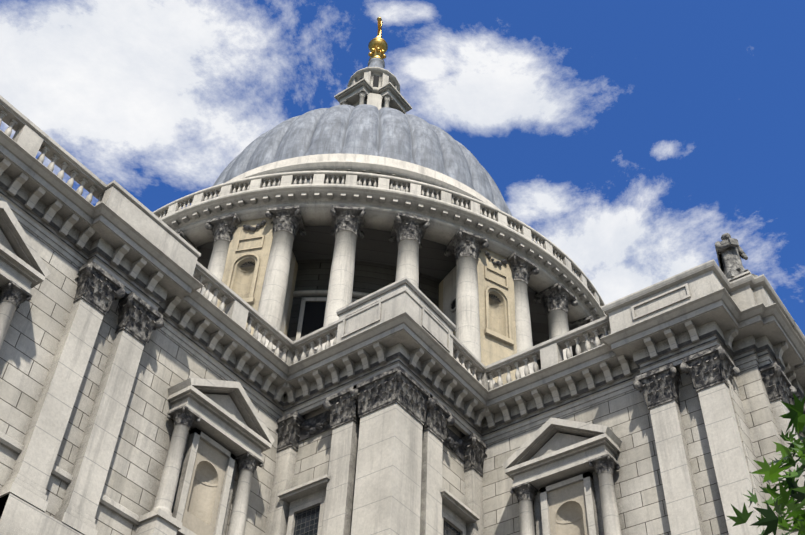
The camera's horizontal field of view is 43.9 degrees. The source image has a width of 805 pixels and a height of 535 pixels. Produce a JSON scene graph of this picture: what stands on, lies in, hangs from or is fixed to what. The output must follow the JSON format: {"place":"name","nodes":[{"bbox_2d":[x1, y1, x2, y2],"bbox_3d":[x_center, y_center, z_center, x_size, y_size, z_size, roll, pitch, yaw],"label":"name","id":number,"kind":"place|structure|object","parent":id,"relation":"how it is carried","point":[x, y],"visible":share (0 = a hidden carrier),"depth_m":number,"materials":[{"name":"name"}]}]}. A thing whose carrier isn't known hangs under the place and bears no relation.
{"place":"outdoors","nodes":[
{"label":"outdoors","id":0,"kind":"place"},
{"bbox_2d":[217,218,516,384],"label":"niche wall panels","id":1,"kind":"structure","parent":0,"point":[497,331],"depth_m":62.78,"materials":[{"name":"beige stone"}]},
{"bbox_2d":[0,221,797,534],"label":"cathedral walls","id":2,"kind":"structure","parent":0,"point":[30,343],"depth_m":34.93,"materials":[{"name":"grey stone"}]},
{"bbox_2d":[0,95,804,534],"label":"stone trim","id":3,"kind":"structure","parent":2,"relation":"attached to","point":[394,473],"depth_m":37.39,"materials":[{"name":"grey stone"}]},
{"bbox_2d":[0,181,804,461],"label":"cathedral carved bands","id":4,"kind":"object","parent":2,"relation":"attached to","point":[454,443],"visible":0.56,"depth_m":39.47,"materials":[{"name":"grey stone"}]},
{"bbox_2d":[0,205,804,502],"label":"column capitals","id":5,"kind":"object","parent":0,"point":[99,288],"visible":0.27,"depth_m":38.10,"materials":[{"name":"grey stone"}]},
{"bbox_2d":[0,0,804,335],"label":"sky","id":6,"kind":"structure","parent":0,"point":[633,136],"materials":[{"name":"blue"}]},
{"label":"churchyard paving","id":7,"kind":"structure","parent":0,"visible":0},
{"bbox_2d":[0,153,610,460],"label":"cathedral mouldings","id":8,"kind":"object","parent":7,"relation":"on","point":[378,216],"visible":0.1,"depth_m":66.12,"materials":[{"name":"grey stone"}]},
{"bbox_2d":[213,104,511,215],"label":"dome","id":9,"kind":"structure","parent":8,"relation":"on","point":[366,129],"depth_m":81.93,"materials":[{"name":"grey metal"}]},
{"bbox_2d":[334,67,411,113],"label":"lantern","id":10,"kind":"object","parent":9,"relation":"on","point":[383,94],"visible":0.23,"depth_m":105.03,"materials":[{"name":"stone"}]},
{"bbox_2d":[368,57,384,68],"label":"lantern cap","id":11,"kind":"object","parent":10,"relation":"on","point":[376,62],"visible":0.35,"depth_m":112.63,"materials":[{"name":"grey metal"}]},
{"bbox_2d":[368,17,387,64],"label":"golden finial","id":12,"kind":"object","parent":10,"relation":"on","point":[378,46],"visible":0.9,"depth_m":115.37,"materials":[{"name":"gold metal"}]},
{"bbox_2d":[294,505,459,534],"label":"windows","id":13,"kind":"structure","parent":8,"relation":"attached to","point":[306,522],"depth_m":36.86,"materials":[{"name":"black glass"}]},
{"bbox_2d":[182,439,588,534],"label":"wall niches","id":14,"kind":"object","parent":8,"relation":"on","point":[567,511],"visible":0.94,"depth_m":35.80,"materials":[{"name":"stone"}]},
{"bbox_2d":[197,181,575,390],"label":"drum walls","id":15,"kind":"structure","parent":8,"relation":"on","point":[376,255],"depth_m":67.58,"materials":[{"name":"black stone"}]},
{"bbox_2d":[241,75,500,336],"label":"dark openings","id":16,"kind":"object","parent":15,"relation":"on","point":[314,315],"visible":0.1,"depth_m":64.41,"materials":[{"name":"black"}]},
{"bbox_2d":[715,233,757,278],"bbox_3d":[13.426,-0.290,40.693,1.322,3.043,1.123,11,-46,-8],"label":"apostle statue","id":17,"kind":"object","parent":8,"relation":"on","point":[730,252],"visible":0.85,"depth_m":40.62,"materials":[{"name":"stone"}]},
{"bbox_2d":[727,392,804,534],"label":"leaves","id":18,"kind":"object","parent":7,"relation":"on","point":[771,520],"visible":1,"depth_m":7.64,"materials":[{"name":"green plant"}]}
]}

